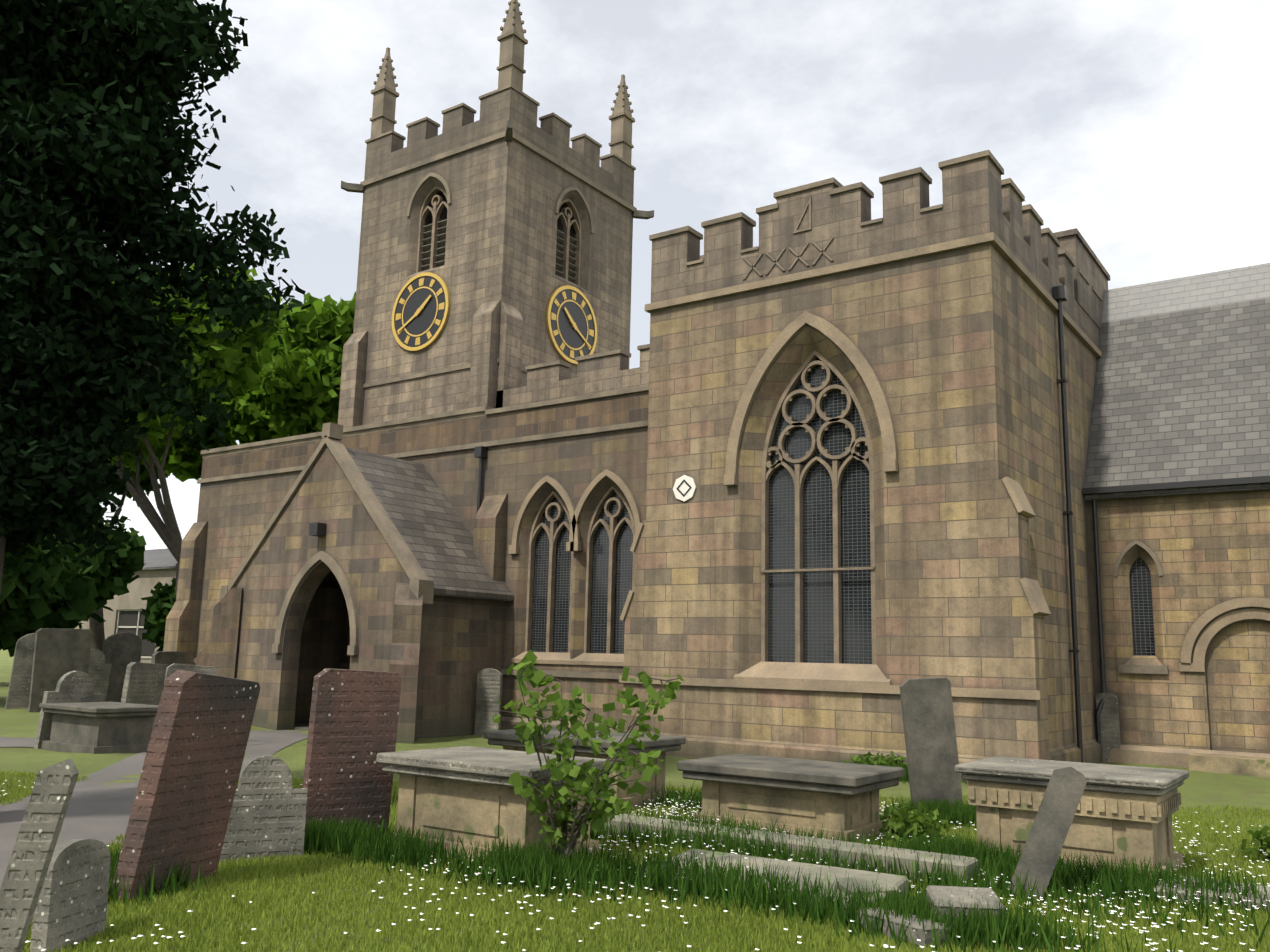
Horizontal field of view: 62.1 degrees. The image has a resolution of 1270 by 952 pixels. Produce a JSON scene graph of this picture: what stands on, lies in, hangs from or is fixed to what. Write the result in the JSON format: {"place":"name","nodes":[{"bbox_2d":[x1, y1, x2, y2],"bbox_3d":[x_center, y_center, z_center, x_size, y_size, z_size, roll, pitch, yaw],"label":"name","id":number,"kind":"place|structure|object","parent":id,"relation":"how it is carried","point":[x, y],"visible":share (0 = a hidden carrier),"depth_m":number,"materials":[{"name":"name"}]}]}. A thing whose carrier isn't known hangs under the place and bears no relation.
{"place":"outdoors","nodes":[
{"label":"outdoors","id":0,"kind":"place"},
{"bbox_2d":[0,730,307,887],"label":"path","id":1,"kind":"structure","parent":0,"point":[101,812],"depth_m":13.93,"materials":[{"name":"asphalt"}]},
{"bbox_2d":[294,587,505,737],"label":"porch side walls","id":2,"kind":"structure","parent":0,"point":[463,644],"depth_m":27.36,"materials":[{"name":"stone"}]},
{"bbox_2d":[0,649,1269,951],"bbox_3d":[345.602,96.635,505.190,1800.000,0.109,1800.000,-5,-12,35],"label":"ground","id":3,"kind":"structure","parent":0,"point":[1200,789],"depth_m":18.41,"materials":[{"name":"green plant"}]},
{"bbox_2d":[0,737,34,746],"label":"path","id":4,"kind":"structure","parent":3,"relation":"on","point":[15,742],"depth_m":22.54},
{"bbox_2d":[5,633,35,708],"bbox_3d":[-19.355,6.422,34.117,1.518,2.677,0.288,9,-13,-39],"label":"headstone","id":5,"kind":"object","parent":3,"relation":"on","point":[18,694],"visible":0.34,"depth_m":33.79,"materials":[{"name":"stone"}]},
{"bbox_2d":[0,758,78,951],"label":"gravestone","id":6,"kind":"object","parent":3,"relation":"on","point":[36,841],"visible":1,"depth_m":6.34,"materials":[{"name":"stone"}]},
{"bbox_2d":[0,534,98,656],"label":"dark bush","id":7,"kind":"object","parent":3,"relation":"on","point":[41,591],"visible":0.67,"depth_m":36.54,"materials":[{"name":"plant"}]},
{"bbox_2d":[28,628,91,711],"bbox_3d":[-18.038,6.221,33.123,0.298,2.856,1.694,-8,-13,43],"label":"headstone","id":8,"kind":"object","parent":3,"relation":"on","point":[58,654],"visible":0.7,"depth_m":32.96,"materials":[{"name":"stone"}]},
{"bbox_2d":[34,671,102,748],"bbox_3d":[-11.745,4.980,21.909,0.203,1.841,1.240,-5,-12,33],"label":"headstone","id":9,"kind":"object","parent":3,"relation":"on","point":[74,686],"visible":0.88,"depth_m":21.82,"materials":[{"name":"stone"}]},
{"bbox_2d":[30,839,110,951],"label":"headstone","id":10,"kind":"object","parent":3,"relation":"on","point":[71,905],"visible":0.85,"depth_m":7.53,"materials":[{"name":"stone"}]},
{"bbox_2d":[39,702,158,753],"bbox_3d":[-10.760,5.171,21.266,2.200,1.100,1.500,-5,-12,35],"label":"table tomb","id":11,"kind":"object","parent":3,"relation":"on","point":[99,727],"visible":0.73,"depth_m":20.77,"materials":[{"name":"stone"}]},
{"bbox_2d":[88,649,111,701],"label":"headstone","id":12,"kind":"object","parent":3,"relation":"on","point":[99,671],"visible":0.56,"depth_m":36.36,"materials":[{"name":"stone"}]},
{"bbox_2d":[55,515,146,628],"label":"dark bush","id":13,"kind":"object","parent":3,"relation":"on","point":[112,575],"visible":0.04,"depth_m":53.22,"materials":[{"name":"plant"}]},
{"bbox_2d":[103,633,141,701],"bbox_3d":[-18.593,7.083,38.112,0.296,2.827,1.523,-4,-11,29],"label":"headstone","id":14,"kind":"object","parent":3,"relation":"on","point":[121,651],"visible":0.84,"depth_m":38.00,"materials":[{"name":"stone"}]},
{"bbox_2d":[74,568,175,662],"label":"outbuilding walls","id":15,"kind":"structure","parent":3,"relation":"on","point":[144,584],"depth_m":75.80,"materials":[{"name":"paint"}]},
{"bbox_2d":[116,609,151,657],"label":"window frame","id":16,"kind":"object","parent":15,"relation":"attached to","point":[137,626],"visible":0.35,"depth_m":75.58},
{"bbox_2d":[118,611,154,656],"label":"window pane","id":17,"kind":"structure","parent":15,"relation":"attached to","point":[128,618],"depth_m":75.65,"materials":[{"name":"glass"}]},
{"bbox_2d":[142,548,177,569],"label":"house roof","id":18,"kind":"structure","parent":15,"relation":"on","point":[159,559],"depth_m":77.19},
{"bbox_2d":[89,459,172,651],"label":"tree","id":19,"kind":"object","parent":3,"relation":"on","point":[145,483],"depth_m":66.14,"materials":[{"name":"plant"}]},
{"bbox_2d":[121,662,169,728],"bbox_3d":[-11.823,5.478,25.430,0.250,1.964,1.344,-3,-10,22],"label":"headstone","id":20,"kind":"object","parent":3,"relation":"on","point":[143,683],"visible":0.45,"depth_m":25.33,"materials":[{"name":"stone"}]},
{"bbox_2d":[0,0,310,593],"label":"yew","id":21,"kind":"object","parent":3,"relation":"on","point":[71,169],"depth_m":12.81,"materials":[{"name":"plant"}]},
{"bbox_2d":[141,577,175,651],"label":"dark bush","id":22,"kind":"object","parent":3,"relation":"on","point":[160,604],"visible":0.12,"depth_m":62.47,"materials":[{"name":"plant"}]},
{"bbox_2d":[151,651,184,664],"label":"headstone","id":23,"kind":"object","parent":3,"relation":"on","point":[168,657],"visible":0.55,"depth_m":32.48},
{"bbox_2d":[109,670,259,900],"bbox_3d":[-3.994,2.843,9.417,0.458,2.201,1.224,-2,-10,18],"label":"gravestone","id":24,"kind":"object","parent":3,"relation":"on","point":[189,779],"visible":0.75,"depth_m":9.26,"materials":[{"name":"stone"}]},
{"bbox_2d":[164,663,217,681],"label":"headstone","id":25,"kind":"object","parent":3,"relation":"on","point":[171,669],"visible":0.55,"depth_m":23.13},
{"bbox_2d":[97,264,288,595],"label":"tree","id":26,"kind":"object","parent":3,"relation":"on","point":[236,370],"depth_m":46.33,"materials":[{"name":"plant"}]},
{"bbox_2d":[156,292,355,481],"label":"lime tree","id":27,"kind":"object","parent":3,"relation":"on","point":[295,391],"depth_m":51.98,"materials":[{"name":"plant"}]},
{"bbox_2d":[219,756,307,862],"bbox_3d":[-3.761,3.471,10.654,0.820,1.253,0.205,6,-11,-24],"label":"round headstone","id":28,"kind":"object","parent":3,"relation":"on","point":[268,814],"visible":0.81,"depth_m":10.63,"materials":[{"name":"stone"}]},
{"bbox_2d":[294,721,308,729],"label":"porch floor","id":29,"kind":"structure","parent":3,"relation":"on","point":[301,725],"depth_m":29.09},
{"bbox_2d":[235,448,425,738],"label":"porch front wall","id":30,"kind":"structure","parent":3,"relation":"on","point":[353,543],"depth_m":28.35,"materials":[{"name":"stone"}]},
{"bbox_2d":[195,583,422,743],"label":"porch buttresses","id":31,"kind":"structure","parent":30,"relation":"attached to","point":[219,651],"depth_m":25.31,"materials":[{"name":"stone"}]},
{"bbox_2d":[309,522,325,536],"bbox_3d":[-8.430,1.420,28.004,0.340,0.330,0.280,-5,-12,35],"label":"porch lamp","id":32,"kind":"object","parent":30,"relation":"attached to","point":[317,529],"visible":0.86,"depth_m":27.91,"materials":[{"name":"black metal"}]},
{"bbox_2d":[220,422,433,654],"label":"porch stone trim","id":33,"kind":"structure","parent":30,"relation":"attached to","point":[420,584],"depth_m":27.72,"materials":[{"name":"stone"}]},
{"bbox_2d":[303,668,401,834],"bbox_3d":[-3.191,3.255,11.816,1.016,2.159,0.235,8,-12,-36],"label":"gravestone","id":34,"kind":"object","parent":3,"relation":"on","point":[353,725],"visible":0.7,"depth_m":11.76,"materials":[{"name":"stone"}]},
{"bbox_2d":[234,446,513,600],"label":"porch roof","id":35,"kind":"structure","parent":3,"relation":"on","point":[432,529],"depth_m":28.56,"materials":[{"name":"stone"}]},
{"bbox_2d":[196,427,647,724],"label":"aisle wall","id":36,"kind":"structure","parent":3,"relation":"on","point":[236,514],"depth_m":28.76,"materials":[{"name":"stone"}]},
{"bbox_2d":[163,494,507,664],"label":"buttresses","id":37,"kind":"structure","parent":36,"relation":"attached to","point":[489,550],"depth_m":36.27,"materials":[{"name":"stone"}]},
{"bbox_2d":[193,385,648,730],"bbox_3d":[-7.083,3.047,31.549,21.000,9.620,0.700,-5,-12,35],"label":"string course","id":38,"kind":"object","parent":36,"relation":"attached to","point":[507,723],"depth_m":30.46,"materials":[{"name":"stone"}]},
{"bbox_2d":[201,391,648,478],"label":"parapet wall","id":39,"kind":"structure","parent":36,"relation":"on","point":[611,410],"depth_m":30.62,"materials":[{"name":"stone"}]},
{"bbox_2d":[474,446,487,514],"bbox_3d":[-4.448,3.052,29.225,0.260,7.850,0.260,-5,-12,35],"label":"drainpipe","id":40,"kind":"object","parent":36,"relation":"attached to","point":[480,452],"visible":0.29,"depth_m":29.73,"materials":[{"name":"black metal"}]},
{"bbox_2d":[531,497,570,652],"bbox_3d":[-2.166,2.557,28.355,1.560,4.300,0.001,-5,-12,35],"label":"window glass","id":41,"kind":"object","parent":36,"relation":"attached to","point":[561,601],"depth_m":28.34,"materials":[{"name":"glass"}]},
{"bbox_2d":[508,469,641,665],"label":"aisle window hoods","id":42,"kind":"object","parent":36,"relation":"attached to","point":[574,544],"visible":0.92,"depth_m":27.50,"materials":[{"name":"stone"}]},
{"bbox_2d":[525,486,635,653],"bbox_3d":[-1.407,2.474,27.702,3.590,4.320,0.160,-5,-12,35],"label":"window tracery","id":43,"kind":"object","parent":36,"relation":"attached to","point":[612,529],"visible":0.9,"depth_m":27.64,"materials":[{"name":"stone"}]},
{"bbox_2d":[590,492,632,653],"bbox_3d":[-0.532,2.401,27.213,1.560,4.300,0.001,-5,-12,35],"label":"window tracery","id":44,"kind":"object","parent":36,"relation":"attached to","point":[623,585],"depth_m":27.23,"materials":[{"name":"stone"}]},
{"bbox_2d":[474,668,502,735],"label":"headstone","id":45,"kind":"object","parent":3,"relation":"on","point":[489,689],"visible":0.89,"depth_m":26.91,"materials":[{"name":"stone"}]},
{"bbox_2d":[353,138,632,424],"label":"tower","id":46,"kind":"structure","parent":3,"relation":"on","point":[501,238],"depth_m":37.97,"materials":[{"name":"stone"}]},
{"bbox_2d":[395,276,445,346],"bbox_3d":[-7.716,-5.907,37.972,2.820,2.820,0.070,-5,-12,35],"label":"clock face","id":47,"kind":"object","parent":46,"relation":"attached to","point":[421,323],"depth_m":37.93},
{"bbox_2d":[392,272,449,350],"bbox_3d":[-7.739,-5.913,37.940,2.900,2.900,0.150,-5,-12,35],"label":"clock numeral ring","id":48,"kind":"object","parent":46,"relation":"attached to","point":[432,340],"visible":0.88,"depth_m":37.80,"materials":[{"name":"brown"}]},
{"bbox_2d":[338,300,523,427],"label":"buttresses","id":49,"kind":"structure","parent":46,"relation":"attached to","point":[497,330],"depth_m":35.58,"materials":[{"name":"stone"}]},
{"bbox_2d":[428,192,447,261],"bbox_3d":[-7.134,-9.056,39.061,1.550,3.200,0.001,-5,-12,35],"label":"dark belfry","id":50,"kind":"object","parent":46,"relation":"attached to","point":[443,215],"visible":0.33,"depth_m":39.24,"materials":[{"name":"black"}]},
{"bbox_2d":[341,120,653,218],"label":"gargoyles","id":51,"kind":"object","parent":46,"relation":"attached to","point":[359,188],"visible":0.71,"depth_m":40.88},
{"bbox_2d":[360,131,636,387],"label":"tower strings","id":52,"kind":"object","parent":46,"relation":"attached to","point":[521,141],"visible":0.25,"depth_m":38.53},
{"bbox_2d":[416,186,580,285],"bbox_3d":[-4.958,-8.985,39.175,6.063,3.200,1.238,3,-10,-9],"label":"window frame","id":53,"kind":"object","parent":46,"relation":"on","point":[440,204],"visible":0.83,"depth_m":39.23,"materials":[{"name":"stone"}]},
{"bbox_2d":[420,219,576,282],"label":"louvers","id":54,"kind":"object","parent":46,"relation":"on","point":[440,250],"visible":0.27,"depth_m":39.11,"materials":[{"name":"grey"}]},
{"bbox_2d":[364,88,633,205],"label":"battlement parapet","id":55,"kind":"structure","parent":46,"relation":"attached to","point":[498,110],"depth_m":39.27,"materials":[{"name":"stone"}]},
{"bbox_2d":[365,84,635,169],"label":"tower copings","id":56,"kind":"object","parent":55,"relation":"on","point":[492,93],"visible":0.29,"depth_m":39.53,"materials":[{"name":"stone"}]},
{"bbox_2d":[406,173,593,233],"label":"belfry hoods","id":57,"kind":"object","parent":46,"relation":"attached to","point":[448,191],"visible":1,"depth_m":39.07,"materials":[{"name":"stone"}]},
{"bbox_2d":[370,0,634,163],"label":"pinnacles","id":58,"kind":"object","parent":46,"relation":"attached to","point":[512,40],"visible":0.73,"depth_m":41.45,"materials":[{"name":"stone"}]},
{"bbox_2d":[557,204,571,271],"bbox_3d":[-2.867,-8.834,39.770,0.001,3.200,1.550,-5,-12,35],"label":"dark belfry","id":59,"kind":"object","parent":46,"relation":"attached to","point":[559,225],"visible":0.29,"depth_m":39.96,"materials":[{"name":"black"}]},
{"bbox_2d":[546,285,596,363],"bbox_3d":[-2.284,-5.556,38.799,0.150,2.900,2.900,-5,-12,35],"label":"clock numeral ring","id":60,"kind":"object","parent":46,"relation":"attached to","point":[561,354],"visible":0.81,"depth_m":38.56,"materials":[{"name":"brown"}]},
{"bbox_2d":[550,289,594,359],"bbox_3d":[-2.317,-5.553,38.822,0.070,2.820,2.820,-5,-12,35],"label":"clock face","id":61,"kind":"object","parent":46,"relation":"attached to","point":[571,337],"visible":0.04,"depth_m":38.77},
{"bbox_2d":[376,746,615,862],"bbox_3d":[-1.542,3.664,11.459,2.240,1.200,1.440,-5,-12,35],"label":"chest tomb","id":62,"kind":"object","parent":3,"relation":"on","point":[462,791],"visible":0.52,"depth_m":11.06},
{"bbox_2d":[496,348,649,407],"bbox_3d":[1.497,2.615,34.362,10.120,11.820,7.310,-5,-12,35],"label":"parapet","id":63,"kind":"structure","parent":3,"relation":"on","point":[603,374],"depth_m":33.16,"materials":[{"name":"stone"}]},
{"bbox_2d":[525,344,649,370],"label":"nave copings","id":64,"kind":"object","parent":63,"relation":"on","point":[597,355],"visible":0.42,"depth_m":33.06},
{"bbox_2d":[483,727,685,812],"bbox_3d":[-0.778,4.444,15.774,2.600,1.150,1.650,-5,-12,35],"label":"chest tomb","id":65,"kind":"object","parent":3,"relation":"on","point":[509,739],"visible":0.35,"depth_m":15.30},
{"bbox_2d":[493,649,687,864],"bbox_3d":[-0.326,2.822,10.371,1.957,2.173,1.984,-5,-12,35],"label":"shrub","id":66,"kind":"object","parent":3,"relation":"on","point":[568,771],"depth_m":10.12,"materials":[{"name":"plant"}]},
{"bbox_2d":[0,770,1269,951],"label":"grass","id":67,"kind":"structure","parent":3,"relation":"on","point":[166,920],"depth_m":8.60,"materials":[{"name":"plant"}]},
{"bbox_2d":[2,780,1269,951],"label":"daisies","id":68,"kind":"object","parent":3,"relation":"on","point":[886,946],"visible":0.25,"depth_m":9.06,"materials":[{"name":"white"}]},
{"bbox_2d":[106,757,1269,951],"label":"tall grass","id":69,"kind":"structure","parent":3,"relation":"on","point":[530,865],"depth_m":9.76,"materials":[{"name":"plant"}]},
{"bbox_2d":[642,849,908,907],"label":"grave slab","id":70,"kind":"structure","parent":3,"relation":"on","point":[813,869],"depth_m":10.08,"materials":[{"name":"stone"}]},
{"bbox_2d":[677,754,903,841],"bbox_3d":[1.959,4.164,13.337,2.440,1.010,1.540,-5,-12,35],"label":"chest tomb","id":71,"kind":"object","parent":3,"relation":"on","point":[834,796],"visible":0.69,"depth_m":12.88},
{"bbox_2d":[604,814,977,884],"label":"grave slab","id":72,"kind":"structure","parent":3,"relation":"on","point":[910,858],"depth_m":10.92,"materials":[{"name":"stone"}]},
{"bbox_2d":[625,730,1102,782],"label":"wall plinth","id":73,"kind":"structure","parent":3,"relation":"on","point":[695,746],"depth_m":21.36,"materials":[{"name":"stone"}]},
{"bbox_2d":[835,875,897,894],"bbox_3d":[2.060,3.804,9.407,0.500,0.408,0.351,5,-10,-19],"label":"broken stone","id":74,"kind":"object","parent":3,"relation":"on","point":[882,881],"visible":0.25,"depth_m":9.37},
{"bbox_2d":[642,243,1096,756],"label":"transept","id":75,"kind":"structure","parent":3,"relation":"on","point":[958,349],"depth_m":21.62,"materials":[{"name":"stone"}]},
{"bbox_2d":[673,475,695,501],"bbox_3d":[1.101,0.272,23.431,0.600,0.600,0.040,-5,-12,35],"label":"plaque","id":76,"kind":"object","parent":75,"relation":"attached to","point":[684,487],"visible":0.89,"depth_m":23.41,"materials":[{"name":"white"}]},
{"bbox_2d":[676,480,691,496],"bbox_3d":[1.087,0.268,23.411,0.400,0.400,0.010,-5,-12,35],"label":"plaque diamond emblem","id":77,"kind":"object","parent":76,"relation":"attached to","point":[681,483],"visible":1,"depth_m":23.40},
{"bbox_2d":[761,351,875,663],"bbox_3d":[3.792,0.573,21.969,2.590,6.580,0.200,-5,-12,35],"label":"window glass","id":78,"kind":"object","parent":75,"relation":"in","point":[835,471],"visible":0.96,"depth_m":22.08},
{"bbox_2d":[768,357,871,663],"bbox_3d":[3.861,0.581,22.068,2.550,6.560,0.001,-5,-12,35],"label":"window tracery","id":79,"kind":"object","parent":78,"relation":"in","point":[818,635],"visible":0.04,"depth_m":21.97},
{"bbox_2d":[622,479,1049,759],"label":"buttresses","id":80,"kind":"structure","parent":75,"relation":"attached to","point":[1025,669],"depth_m":18.99,"materials":[{"name":"stone"}]},
{"bbox_2d":[620,476,1050,620],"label":"buttress caps","id":81,"kind":"object","parent":80,"relation":"on","point":[1035,597],"visible":0.62,"depth_m":19.30,"materials":[{"name":"stone"}]},
{"bbox_2d":[619,232,1101,699],"bbox_3d":[7.200,0.942,26.956,9.080,8.730,13.150,-5,-12,35],"label":"stone moulding","id":82,"kind":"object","parent":75,"relation":"attached to","point":[859,678],"depth_m":21.54,"materials":[{"name":"stone"}]},
{"bbox_2d":[651,157,1099,346],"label":"battlement parapet","id":83,"kind":"structure","parent":75,"relation":"on","point":[978,199],"depth_m":22.48,"materials":[{"name":"stone"}]},
{"bbox_2d":[649,150,1101,300],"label":"transept copings","id":84,"kind":"object","parent":83,"relation":"on","point":[840,188],"visible":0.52,"depth_m":22.69,"materials":[{"name":"stone"}]},
{"bbox_2d":[1052,285,1083,762],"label":"drainpipe","id":85,"kind":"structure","parent":75,"relation":"attached to","point":[1060,296],"depth_m":23.22,"materials":[{"name":"black metal"}]},
{"bbox_2d":[1053,228,1109,328],"bbox_3d":[11.804,-4.930,28.088,0.890,1.920,3.920,-5,-12,35],"label":"transept turret","id":86,"kind":"object","parent":75,"relation":"on","point":[1074,244],"visible":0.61,"depth_m":27.15,"materials":[{"name":"stone"}]},
{"bbox_2d":[500,722,1269,863],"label":"wall weeds","id":87,"kind":"object","parent":3,"relation":"on","point":[914,822],"depth_m":12.59,"materials":[{"name":"green plant"}]},
{"bbox_2d":[857,907,949,948],"bbox_3d":[2.128,3.665,8.394,0.371,0.335,0.700,8,-12,-34],"label":"broken stone","id":88,"kind":"object","parent":3,"relation":"on","point":[916,929],"visible":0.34,"depth_m":8.19,"materials":[{"name":"stone"}]},
{"bbox_2d":[899,677,962,804],"bbox_3d":[4.214,3.991,14.937,0.918,2.257,0.304,1,-10,1],"label":"headstone","id":89,"kind":"object","parent":3,"relation":"on","point":[929,733],"visible":0.75,"depth_m":14.91,"materials":[{"name":"stone"}]},
{"bbox_2d":[926,885,1004,926],"bbox_3d":[2.674,3.625,8.559,0.550,0.497,0.472,0,-10,5],"label":"broken stone","id":90,"kind":"object","parent":3,"relation":"on","point":[941,892],"visible":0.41,"depth_m":8.49,"materials":[{"name":"stone"}]},
{"bbox_2d":[1008,767,1086,902],"bbox_3d":[3.811,3.493,9.881,0.884,1.520,0.199,1,-10,1],"label":"leaning headstone","id":91,"kind":"object","parent":3,"relation":"on","point":[1046,838],"visible":0.75,"depth_m":9.87,"materials":[{"name":"stone"}]},
{"bbox_2d":[968,780,1182,878],"bbox_3d":[4.769,3.874,11.427,1.920,1.070,1.320,-5,-12,35],"label":"chest tomb","id":92,"kind":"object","parent":3,"relation":"on","point":[1107,824],"depth_m":10.87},
{"bbox_2d":[955,756,1188,796],"bbox_3d":[4.781,3.270,11.545,2.100,0.160,1.500,-5,-12,35],"label":"tomb lid","id":93,"kind":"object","parent":92,"relation":"on","point":[1145,781],"depth_m":11.20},
{"bbox_2d":[1096,693,1120,761],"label":"headstone by chancel","id":94,"kind":"object","parent":3,"relation":"on","point":[1110,727],"visible":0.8,"depth_m":24.01,"materials":[{"name":"stone"}]},
{"bbox_2d":[1084,481,1269,753],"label":"chancel wall","id":95,"kind":"structure","parent":3,"relation":"on","point":[1210,550],"depth_m":23.57,"materials":[{"name":"stone"}]},
{"bbox_2d":[1092,499,1105,760],"bbox_3d":[10.696,3.431,24.438,0.316,6.200,0.096,5,-10,-21],"label":"drainpipe","id":96,"kind":"object","parent":95,"relation":"attached to","point":[1100,624],"visible":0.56,"depth_m":24.46,"materials":[{"name":"black metal"}]},
{"bbox_2d":[1114,540,1168,673],"bbox_3d":[11.539,2.973,24.131,1.040,3.040,0.120,-5,-12,35],"label":"window moulding","id":97,"kind":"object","parent":95,"relation":"attached to","point":[1152,669],"depth_m":24.03,"materials":[{"name":"stone"}]},
{"bbox_2d":[1130,557,1155,655],"bbox_3d":[11.747,3.012,24.423,0.460,2.270,0.001,-5,-12,35],"label":"lancet window","id":98,"kind":"structure","parent":95,"relation":"attached to","point":[1142,611],"depth_m":24.41,"materials":[{"name":"glass"}]},
{"bbox_2d":[1082,476,1269,494],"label":"gutter","id":99,"kind":"object","parent":95,"relation":"attached to","point":[1186,484],"visible":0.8,"depth_m":23.78,"materials":[{"name":"metal"}]},
{"bbox_2d":[1084,263,1269,499],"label":"roof","id":100,"kind":"structure","parent":95,"relation":"on","point":[1182,387],"depth_m":25.71,"materials":[{"name":"tile"}]},
{"bbox_2d":[1179,597,1269,671],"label":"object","id":101,"kind":"structure","parent":95,"relation":"attached to","point":[1211,630],"depth_m":23.22,"materials":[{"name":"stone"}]},
{"bbox_2d":[1107,745,1269,767],"bbox_3d":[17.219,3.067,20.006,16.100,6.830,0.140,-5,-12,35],"label":"plinth","id":102,"kind":"structure","parent":3,"relation":"on","point":[1152,755],"depth_m":23.37,"materials":[{"name":"stone"}]},
{"bbox_2d":[1154,875,1269,910],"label":"ledger","id":103,"kind":"object","parent":3,"relation":"on","point":[1258,902],"visible":0.28,"depth_m":9.67,"materials":[{"name":"stone"}]},
{"bbox_2d":[1188,753,1269,777],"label":"blocked door step","id":104,"kind":"object","parent":3,"relation":"on","point":[1241,765],"visible":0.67,"depth_m":21.90,"materials":[{"name":"stone"}]},
{"bbox_2d":[100,0,1269,549],"label":"sky","id":105,"kind":"structure","parent":0,"point":[1141,128],"materials":[{"name":"white"}]}
]}

